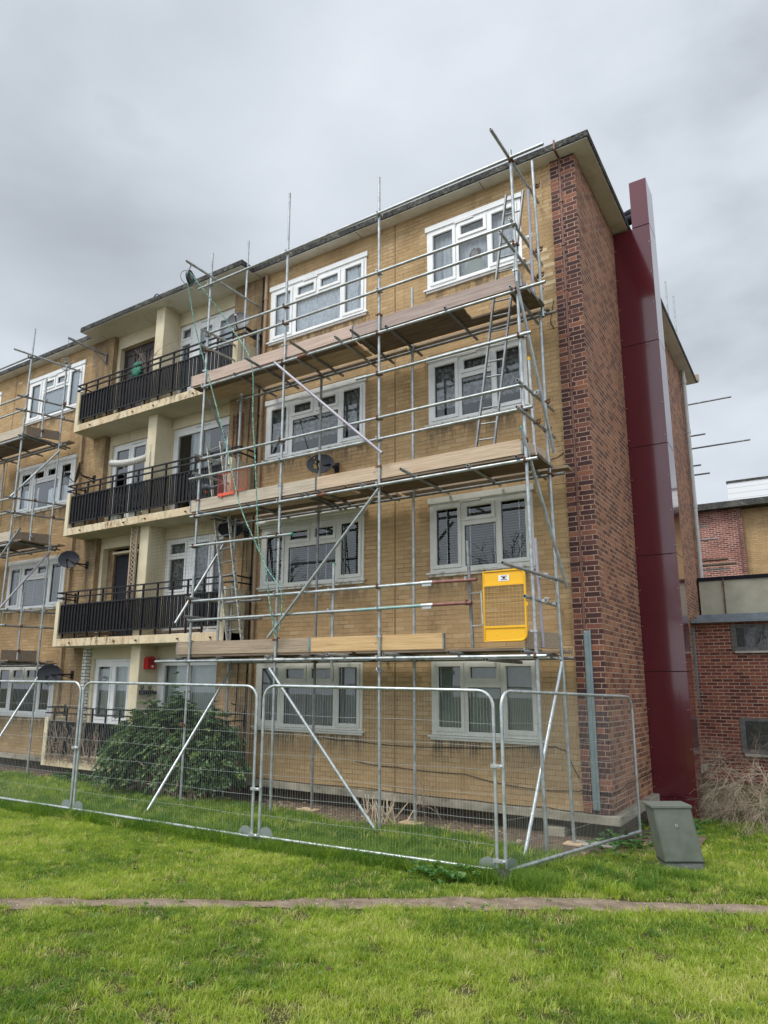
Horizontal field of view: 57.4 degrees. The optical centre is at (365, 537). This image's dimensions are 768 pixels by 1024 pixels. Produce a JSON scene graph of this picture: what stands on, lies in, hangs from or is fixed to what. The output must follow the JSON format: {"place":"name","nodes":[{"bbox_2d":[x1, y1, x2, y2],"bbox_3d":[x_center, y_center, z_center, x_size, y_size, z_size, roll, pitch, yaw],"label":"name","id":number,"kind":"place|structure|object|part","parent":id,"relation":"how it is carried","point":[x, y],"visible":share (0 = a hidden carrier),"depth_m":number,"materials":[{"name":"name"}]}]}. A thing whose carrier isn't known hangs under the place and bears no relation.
{"place":"outdoors","nodes":[
{"label":"outdoors","id":0,"kind":"place"},
{"bbox_2d":[0,769,767,1023],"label":"ground","id":1,"kind":"structure","parent":0,"point":[275,1019],"depth_m":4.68,"materials":[{"name":"green plant"}]},
{"bbox_2d":[0,328,80,772],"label":"scaffolding","id":2,"kind":"object","parent":1,"relation":"on","point":[16,441],"visible":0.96,"depth_m":17.17,"materials":[{"name":"metal"}]},
{"bbox_2d":[0,680,81,810],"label":"fence","id":3,"kind":"object","parent":1,"relation":"on","point":[66,804],"visible":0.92,"depth_m":10.84,"materials":[{"name":"silver metal"}]},
{"bbox_2d":[41,770,134,787],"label":"weeds","id":4,"kind":"object","parent":1,"relation":"on","point":[124,786],"visible":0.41,"depth_m":14.58,"materials":[{"name":"green plant"}]},
{"bbox_2d":[71,681,260,841],"bbox_3d":[-2.787,3.011,9.630,3.451,2.013,0.116,-6,-14,30],"label":"fence","id":5,"kind":"object","parent":1,"relation":"on","point":[247,829],"visible":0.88,"depth_m":9.56,"materials":[{"name":"silver metal"}]},
{"bbox_2d":[88,672,252,800],"bbox_3d":[-3.694,3.652,12.926,3.884,2.312,1.410,-7,-14,32],"label":"evergreen bush","id":6,"kind":"object","parent":1,"relation":"on","point":[192,756],"visible":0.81,"depth_m":12.71,"materials":[{"name":"green plant"}]},
{"bbox_2d":[0,764,706,865],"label":"soil bed","id":7,"kind":"object","parent":1,"relation":"on","point":[467,825],"visible":0.17,"depth_m":10.47,"materials":[{"name":"brown soil"}]},
{"bbox_2d":[146,128,582,853],"bbox_3d":[-0.640,-1.246,11.683,7.780,11.361,2.440,-7,-14,32],"label":"scaffolding","id":8,"kind":"object","parent":7,"relation":"on","point":[484,466],"visible":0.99,"depth_m":11.36,"materials":[{"name":"metal"}]},
{"bbox_2d":[180,265,195,285],"bbox_3d":[-3.429,-5.129,13.642,0.176,0.467,0.310,-7,-14,32],"label":"gin wheel","id":9,"kind":"object","parent":8,"relation":"hanging from","point":[190,279],"visible":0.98,"depth_m":13.57,"materials":[{"name":"grey metal"}]},
{"bbox_2d":[187,272,282,636],"bbox_3d":[-2.400,-1.698,12.721,2.347,7.010,0.464,-3,-12,17],"label":"rope","id":10,"kind":"object","parent":9,"relation":"hanging from","point":[263,560],"visible":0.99,"depth_m":12.56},
{"bbox_2d":[200,481,213,492],"bbox_3d":[-3.013,-0.965,13.307,0.365,0.256,0.126,-7,-14,32],"label":"pigeon","id":11,"kind":"object","parent":8,"relation":"on","point":[205,487],"visible":1,"depth_m":13.27,"materials":[{"name":"grey"}]},
{"bbox_2d":[206,441,245,653],"bbox_3d":[-2.675,0.131,13.308,1.212,4.170,0.116,-6,-14,29],"label":"ladder","id":12,"kind":"object","parent":8,"relation":"on","point":[234,574],"visible":0.73,"depth_m":13.20,"materials":[{"name":"metal"}]},
{"bbox_2d":[217,469,246,497],"bbox_3d":[-2.461,-0.991,12.900,0.718,0.468,0.025,-7,-14,32],"label":"brick guard","id":13,"kind":"object","parent":8,"relation":"attached to","point":[221,494],"visible":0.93,"depth_m":12.91,"materials":[{"name":"orange paint"}]},
{"bbox_2d":[471,569,527,641],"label":"scaffold gate","id":14,"kind":"structure","parent":8,"relation":"attached to","point":[509,633],"depth_m":9.57,"materials":[{"name":"yellow paint"}]},
{"bbox_2d":[475,189,524,446],"bbox_3d":[2.065,-3.287,10.845,0.936,4.567,0.151,-2,-12,11],"label":"ladder","id":15,"kind":"object","parent":8,"relation":"on","point":[496,422],"visible":0.78,"depth_m":10.80,"materials":[{"name":"metal"}]},
{"bbox_2d":[362,756,455,824],"bbox_3d":[0.607,3.856,10.716,1.414,1.035,0.838,-7,-14,32],"label":"cut shrub","id":16,"kind":"object","parent":7,"relation":"on","point":[387,813],"visible":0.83,"depth_m":10.71,"materials":[{"name":"brown plant"}]},
{"bbox_2d":[240,796,605,856],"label":"wood litter","id":17,"kind":"object","parent":7,"relation":"on","point":[517,841],"visible":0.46,"depth_m":10.59,"materials":[{"name":"brown wood"}]},
{"bbox_2d":[548,824,569,836],"bbox_3d":[2.684,4.128,9.838,0.300,0.159,0.260,-7,-14,32],"label":"concrete block","id":18,"kind":"object","parent":7,"relation":"on","point":[556,828],"depth_m":9.74,"materials":[{"name":"grey concrete"}]},
{"bbox_2d":[585,828,644,857],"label":"weeds","id":19,"kind":"object","parent":7,"relation":"on","point":[617,843],"visible":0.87,"depth_m":8.99,"materials":[{"name":"green plant"}]},
{"bbox_2d":[0,129,707,836],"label":"block of flats","id":20,"kind":"structure","parent":1,"relation":"on","point":[582,219],"depth_m":12.79,"materials":[{"name":"yellow brick"}]},
{"bbox_2d":[0,664,55,717],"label":"window","id":21,"kind":"structure","parent":20,"relation":"in","point":[26,670],"depth_m":17.39,"materials":[{"name":"white plastic"}]},
{"bbox_2d":[2,555,65,612],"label":"window","id":22,"kind":"structure","parent":20,"relation":"in","point":[24,566],"depth_m":17.90,"materials":[{"name":"white plastic"}]},
{"bbox_2d":[14,454,77,516],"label":"window","id":23,"kind":"structure","parent":20,"relation":"in","point":[61,493],"depth_m":18.39,"materials":[{"name":"white plastic"}]},
{"bbox_2d":[37,664,73,709],"bbox_3d":[-7.181,3.453,16.164,0.410,1.030,0.680,-10,-16,41],"label":"satellite dish","id":24,"kind":"object","parent":20,"relation":"attached to","point":[50,672],"visible":0.95,"depth_m":16.20,"materials":[{"name":"black paint"}]},
{"bbox_2d":[25,359,86,425],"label":"window","id":25,"kind":"structure","parent":20,"relation":"in","point":[55,384],"depth_m":18.96,"materials":[{"name":"white plastic"}]},
{"bbox_2d":[58,551,88,597],"bbox_3d":[-6.959,0.872,16.613,0.367,1.110,0.580,-8,-15,37],"label":"satellite dish","id":26,"kind":"object","parent":20,"relation":"attached to","point":[68,559],"visible":1,"depth_m":16.65,"materials":[{"name":"black paint"}]},
{"bbox_2d":[65,462,95,484],"bbox_3d":[-6.957,-1.253,17.012,0.394,1.133,0.625,-5,-13,25],"label":"satellite dish","id":27,"kind":"object","parent":20,"relation":"attached to","point":[78,473],"visible":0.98,"depth_m":16.90,"materials":[{"name":"black paint"}]},
{"bbox_2d":[60,337,107,370],"bbox_3d":[-7.072,-4.449,17.521,0.307,0.884,1.115,-10,-16,42],"label":"wall bracket","id":28,"kind":"object","parent":20,"relation":"attached to","point":[89,347],"depth_m":17.49,"materials":[{"name":"grey metal"}]},
{"bbox_2d":[43,714,130,771],"bbox_3d":[-5.879,4.311,14.802,3.159,1.114,0.103,-7,-14,32],"label":"balcony railing","id":29,"kind":"object","parent":20,"relation":"attached to","point":[48,753],"visible":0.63,"depth_m":15.08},
{"bbox_2d":[77,631,119,636],"bbox_3d":[-5.950,2.150,15.576,1.306,0.070,0.120,-7,-14,30],"label":"loose timber","id":30,"kind":"object","parent":20,"relation":"on","point":[96,634],"visible":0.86,"depth_m":15.52,"materials":[{"name":"brown wood"}]},
{"bbox_2d":[92,658,130,758],"bbox_3d":[-5.488,3.777,15.626,1.820,2.200,0.200,-7,-14,32],"label":"door","id":31,"kind":"structure","parent":20,"relation":"in","point":[114,670],"depth_m":15.85,"materials":[{"name":"white plastic"}]},
{"bbox_2d":[110,515,124,520],"bbox_3d":[-5.696,-0.399,16.006,0.300,0.170,0.220,-7,-14,32],"label":"storage box","id":32,"kind":"object","parent":20,"relation":"on","point":[116,517],"visible":0.3,"depth_m":15.89,"materials":[{"name":"white plastic"}]},
{"bbox_2d":[110,553,138,636],"bbox_3d":[-5.401,1.362,16.235,1.820,1.998,0.020,-7,-14,32],"label":"navy door","id":33,"kind":"structure","parent":20,"relation":"in","point":[122,562],"depth_m":16.52,"materials":[{"name":"blue"}]},
{"bbox_2d":[109,454,145,466],"bbox_3d":[-5.315,-1.859,16.226,1.322,0.467,0.330,0,-12,5],"label":"flexible hose","id":34,"kind":"object","parent":20,"relation":"attached to","point":[128,462],"visible":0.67,"depth_m":16.11,"materials":[{"name":"grey plastic"}]},
{"bbox_2d":[111,438,146,517],"bbox_3d":[-5.468,-1.280,16.648,1.820,2.158,0.110,-7,-14,32],"label":"door","id":35,"kind":"structure","parent":20,"relation":"in","point":[132,447],"depth_m":16.92,"materials":[{"name":"white plastic"}]},
{"bbox_2d":[125,526,138,624],"bbox_3d":[-5.098,0.822,15.259,0.216,2.182,0.040,-7,-14,32],"label":"trellis","id":36,"kind":"object","parent":20,"relation":"on","point":[131,555],"visible":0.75,"depth_m":15.31,"materials":[{"name":"wood"}]},
{"bbox_2d":[128,511,141,517],"bbox_3d":[-5.109,-0.473,15.631,0.300,0.170,0.220,-7,-14,32],"label":"storage box","id":37,"kind":"object","parent":20,"relation":"on","point":[139,513],"visible":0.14,"depth_m":15.54,"materials":[{"name":"white plastic"}]},
{"bbox_2d":[130,361,143,376],"bbox_3d":[-5.323,-3.893,16.364,0.425,0.445,0.207,-7,-14,32],"label":"net bag","id":38,"kind":"object","parent":20,"relation":"attached to","point":[136,370],"visible":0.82,"depth_m":16.27,"materials":[{"name":"teal fabric"}]},
{"bbox_2d":[120,340,154,411],"bbox_3d":[-5.398,-3.799,17.253,1.820,2.158,0.052,-7,-14,32],"label":"door","id":39,"kind":"structure","parent":20,"relation":"in","point":[131,356],"depth_m":17.57,"materials":[{"name":"black paint"}]},
{"bbox_2d":[139,685,156,694],"bbox_3d":[-4.575,3.178,14.727,0.142,0.243,0.390,-7,-14,32],"label":"wall planter","id":40,"kind":"object","parent":20,"relation":"attached to","point":[144,692],"visible":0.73,"depth_m":14.67,"materials":[{"name":"black paint"}]},
{"bbox_2d":[143,656,155,668],"bbox_3d":[-4.571,2.657,14.855,0.133,0.264,0.240,-7,-14,32],"label":"alarm box","id":41,"kind":"object","parent":20,"relation":"attached to","point":[149,663],"visible":0.97,"depth_m":14.80,"materials":[{"name":"red paint"}]},
{"bbox_2d":[135,342,181,404],"bbox_3d":[-5.052,-3.787,16.336,1.868,1.746,1.090,-7,-14,32],"label":"potted shrub","id":42,"kind":"object","parent":20,"relation":"on","point":[147,401],"visible":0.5,"depth_m":16.13,"materials":[{"name":"green plant"}]},
{"bbox_2d":[151,629,199,634],"bbox_3d":[-3.854,1.917,14.233,1.306,0.070,0.120,-7,-14,30],"label":"loose timber","id":43,"kind":"object","parent":20,"relation":"on","point":[175,631],"visible":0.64,"depth_m":14.16,"materials":[{"name":"wood"}]},
{"bbox_2d":[157,657,216,762],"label":"window","id":44,"kind":"structure","parent":20,"relation":"in","point":[200,672],"depth_m":14.60,"materials":[{"name":"white plastic"}]},
{"bbox_2d":[146,520,231,630],"bbox_3d":[-3.656,0.775,14.409,2.423,2.250,0.003,-7,-14,32],"label":"bird net","id":45,"kind":"object","parent":20,"relation":"attached to","point":[186,562],"visible":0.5,"depth_m":14.54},
{"bbox_2d":[161,533,222,633],"bbox_3d":[-3.655,1.015,15.003,1.820,2.200,0.200,-7,-14,32],"label":"door","id":46,"kind":"structure","parent":20,"relation":"in","point":[187,573],"depth_m":15.13,"materials":[{"name":"white plastic"}]},
{"bbox_2d":[169,416,228,509],"bbox_3d":[-3.627,-1.518,15.542,1.820,2.200,0.220,-7,-14,32],"label":"door","id":47,"kind":"structure","parent":20,"relation":"in","point":[195,430],"depth_m":15.76,"materials":[{"name":"white plastic"}]},
{"bbox_2d":[177,308,234,393],"bbox_3d":[-3.617,-4.056,16.056,1.820,2.200,0.176,-7,-14,32],"label":"door","id":48,"kind":"structure","parent":20,"relation":"in","point":[217,321],"depth_m":16.30,"materials":[{"name":"white plastic"}]},
{"bbox_2d":[218,519,248,568],"bbox_3d":[-2.554,0.129,13.795,0.626,1.023,0.392,10,-15,-38],"label":"satellite dish","id":49,"kind":"object","parent":20,"relation":"attached to","point":[223,529],"visible":0.59,"depth_m":13.84,"materials":[{"name":"black paint"}]},
{"bbox_2d":[227,312,256,346],"bbox_3d":[-2.568,-4.209,14.744,0.638,1.163,0.393,9,-15,-35],"label":"satellite dish","id":50,"kind":"object","parent":20,"relation":"attached to","point":[235,317],"visible":0.7,"depth_m":14.82,"materials":[{"name":"black paint"}]},
{"bbox_2d":[250,662,364,734],"bbox_3d":[-1.061,2.862,12.620,2.530,1.245,0.144,-7,-14,32],"label":"window","id":51,"kind":"structure","parent":20,"relation":"in","point":[346,673],"depth_m":12.56,"materials":[{"name":"beige plastic"}]},
{"bbox_2d":[256,511,365,591],"bbox_3d":[-1.036,0.280,13.166,2.530,1.345,0.152,-7,-14,32],"label":"window","id":52,"kind":"structure","parent":20,"relation":"in","point":[337,522],"depth_m":13.15,"materials":[{"name":"beige plastic"}]},
{"bbox_2d":[261,374,366,462],"bbox_3d":[-1.018,-2.257,13.691,2.530,1.345,0.137,-7,-14,32],"label":"window","id":53,"kind":"structure","parent":20,"relation":"in","point":[347,398],"depth_m":13.69,"materials":[{"name":"white plastic"}]},
{"bbox_2d":[266,251,368,346],"bbox_3d":[-0.997,-4.792,14.221,2.530,1.345,0.131,-7,-14,32],"label":"window","id":54,"kind":"structure","parent":20,"relation":"in","point":[354,267],"depth_m":14.18,"materials":[{"name":"white plastic"}]},
{"bbox_2d":[307,454,338,478],"bbox_3d":[-0.802,-1.050,12.968,0.593,1.020,0.431,10,-15,-39],"label":"satellite dish","id":55,"kind":"object","parent":20,"relation":"attached to","point":[327,462],"visible":0.91,"depth_m":13.01,"materials":[{"name":"black paint"}]},
{"bbox_2d":[464,248,484,274],"bbox_3d":[1.921,-4.860,12.387,0.477,0.565,0.105,-7,-14,32],"label":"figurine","id":56,"kind":"object","parent":20,"relation":"on","point":[477,264],"visible":0.62,"depth_m":12.35,"materials":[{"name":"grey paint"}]},
{"bbox_2d":[423,192,525,294],"bbox_3d":[1.912,-5.144,12.418,1.910,1.345,0.221,-7,-14,32],"label":"window","id":57,"kind":"structure","parent":20,"relation":"in","point":[485,218],"depth_m":12.47,"materials":[{"name":"white plastic"}]},
{"bbox_2d":[425,331,529,427],"bbox_3d":[1.867,-2.617,11.852,1.910,1.345,0.137,-7,-14,32],"label":"window","id":58,"kind":"structure","parent":20,"relation":"in","point":[458,375],"depth_m":11.91,"materials":[{"name":"white plastic"}]},
{"bbox_2d":[426,483,535,577],"bbox_3d":[1.848,-0.081,11.326,1.910,1.345,0.152,-7,-14,32],"label":"window","id":59,"kind":"structure","parent":20,"relation":"in","point":[495,498],"depth_m":11.34,"materials":[{"name":"beige plastic"}]},
{"bbox_2d":[427,660,544,744],"bbox_3d":[1.816,2.500,10.770,1.910,1.245,0.117,-7,-14,32],"label":"window","id":60,"kind":"structure","parent":20,"relation":"in","point":[494,678],"depth_m":10.81,"materials":[{"name":"beige plastic"}]},
{"bbox_2d":[613,178,704,819],"bbox_3d":[4.991,-1.077,12.988,0.783,11.660,1.545,10,-15,-37],"label":"ventilation riser","id":61,"kind":"object","parent":20,"relation":"attached to","point":[673,738],"visible":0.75,"depth_m":12.29,"materials":[{"name":"red metal"}]},
{"bbox_2d":[61,847,686,1017],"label":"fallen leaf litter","id":62,"kind":"object","parent":1,"relation":"on","point":[328,967],"visible":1,"depth_m":4.62,"materials":[{"name":"brown plant"}]},
{"bbox_2d":[406,860,480,885],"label":"weeds","id":63,"kind":"object","parent":1,"relation":"on","point":[460,874],"visible":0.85,"depth_m":7.14,"materials":[{"name":"green plant"}]},
{"bbox_2d":[490,868,511,886],"bbox_3d":[1.390,3.486,7.175,0.208,0.178,0.378,4,-12,-15],"label":"rubber block","id":64,"kind":"object","parent":1,"relation":"on","point":[505,871],"depth_m":7.11,"materials":[{"name":"grey rubber"}]},
{"bbox_2d":[257,684,507,870],"bbox_3d":[0.083,2.740,8.112,3.154,2.013,0.117,-6,-13,28],"label":"fence","id":65,"kind":"object","parent":64,"relation":"on","point":[267,831],"visible":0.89,"depth_m":8.06,"materials":[{"name":"silver metal"}]},
{"bbox_2d":[500,690,641,872],"bbox_3d":[2.634,2.935,8.647,0.040,2.065,3.520,-10,-16,42],"label":"fence","id":66,"kind":"object","parent":1,"relation":"on","point":[511,860],"visible":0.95,"depth_m":8.40,"materials":[{"name":"galvanised steel"},{"name":"wire"}]},
{"bbox_2d":[576,840,616,848],"bbox_3d":[3.023,4.066,9.260,0.560,0.069,0.284,-4,-13,22],"label":"paving slab","id":67,"kind":"object","parent":1,"relation":"on","point":[605,846],"depth_m":9.19,"materials":[{"name":"concrete"}]},
{"bbox_2d":[622,818,712,848],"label":"weeds","id":68,"kind":"object","parent":1,"relation":"on","point":[697,825],"visible":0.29,"depth_m":9.84,"materials":[{"name":"green plant"}]},
{"bbox_2d":[642,801,704,870],"bbox_3d":[3.646,3.568,8.286,0.589,0.814,0.335,0,-12,3],"label":"utility cabinet","id":69,"kind":"object","parent":1,"relation":"on","point":[674,834],"visible":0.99,"depth_m":8.16,"materials":[{"name":"grey metal"}]},
{"bbox_3d":[3.637,3.464,8.153,0.511,0.573,0.020,0,-12,3],"label":"door","id":70,"kind":"part","parent":69,"relation":"part of","materials":[{"name":"grey metal"}]},
{"bbox_2d":[664,281,749,570],"bbox_3d":[9.476,-0.961,20.511,3.455,14.480,0.325,-7,-14,32],"label":"scaffolding","id":71,"kind":"object","parent":1,"relation":"on","point":[716,559],"visible":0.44,"depth_m":20.33,"materials":[{"name":"silver metal"}]},
{"bbox_2d":[684,721,767,837],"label":"brushwood pile","id":72,"kind":"object","parent":1,"relation":"on","point":[735,787],"visible":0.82,"depth_m":11.26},
{"bbox_2d":[691,612,767,784],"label":"brick outbuilding","id":73,"kind":"structure","parent":1,"relation":"on","point":[732,657],"depth_m":15.95,"materials":[{"name":"red brick"}]},
{"bbox_2d":[697,573,767,614],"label":"rendered parapet","id":74,"kind":"structure","parent":73,"relation":"on","point":[734,594],"depth_m":17.62,"materials":[{"name":"white paint"}]},
{"bbox_2d":[730,624,767,652],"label":"window","id":75,"kind":"structure","parent":73,"relation":"in","point":[753,636],"depth_m":16.00,"materials":[{"name":"grey glass"}]},
{"bbox_2d":[739,718,767,756],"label":"window","id":76,"kind":"structure","parent":73,"relation":"in","point":[750,728],"depth_m":15.63,"materials":[{"name":"grey glass"}]},
{"bbox_2d":[697,476,767,577],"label":"neighbouring block","id":77,"kind":"structure","parent":1,"relation":"on","point":[737,524],"depth_m":27.13,"materials":[{"name":"red brick"}]},
{"bbox_2d":[756,792,767,820],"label":"weeds","id":78,"kind":"object","parent":1,"relation":"on","point":[762,808],"visible":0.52,"depth_m":10.97,"materials":[{"name":"green plant"}]},
{"bbox_2d":[0,896,767,914],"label":"path","id":79,"kind":"structure","parent":0,"point":[520,902],"depth_m":6.27,"materials":[{"name":"brown soil"}]},
{"bbox_2d":[0,0,767,503],"label":"sky","id":80,"kind":"structure","parent":0,"point":[140,139],"materials":[{"name":"grey"}]},
{"bbox_2d":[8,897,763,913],"bbox_3d":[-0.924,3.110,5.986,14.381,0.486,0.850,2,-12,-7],"label":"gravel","id":81,"kind":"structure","parent":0,"point":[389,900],"depth_m":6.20,"materials":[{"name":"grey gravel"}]}
]}

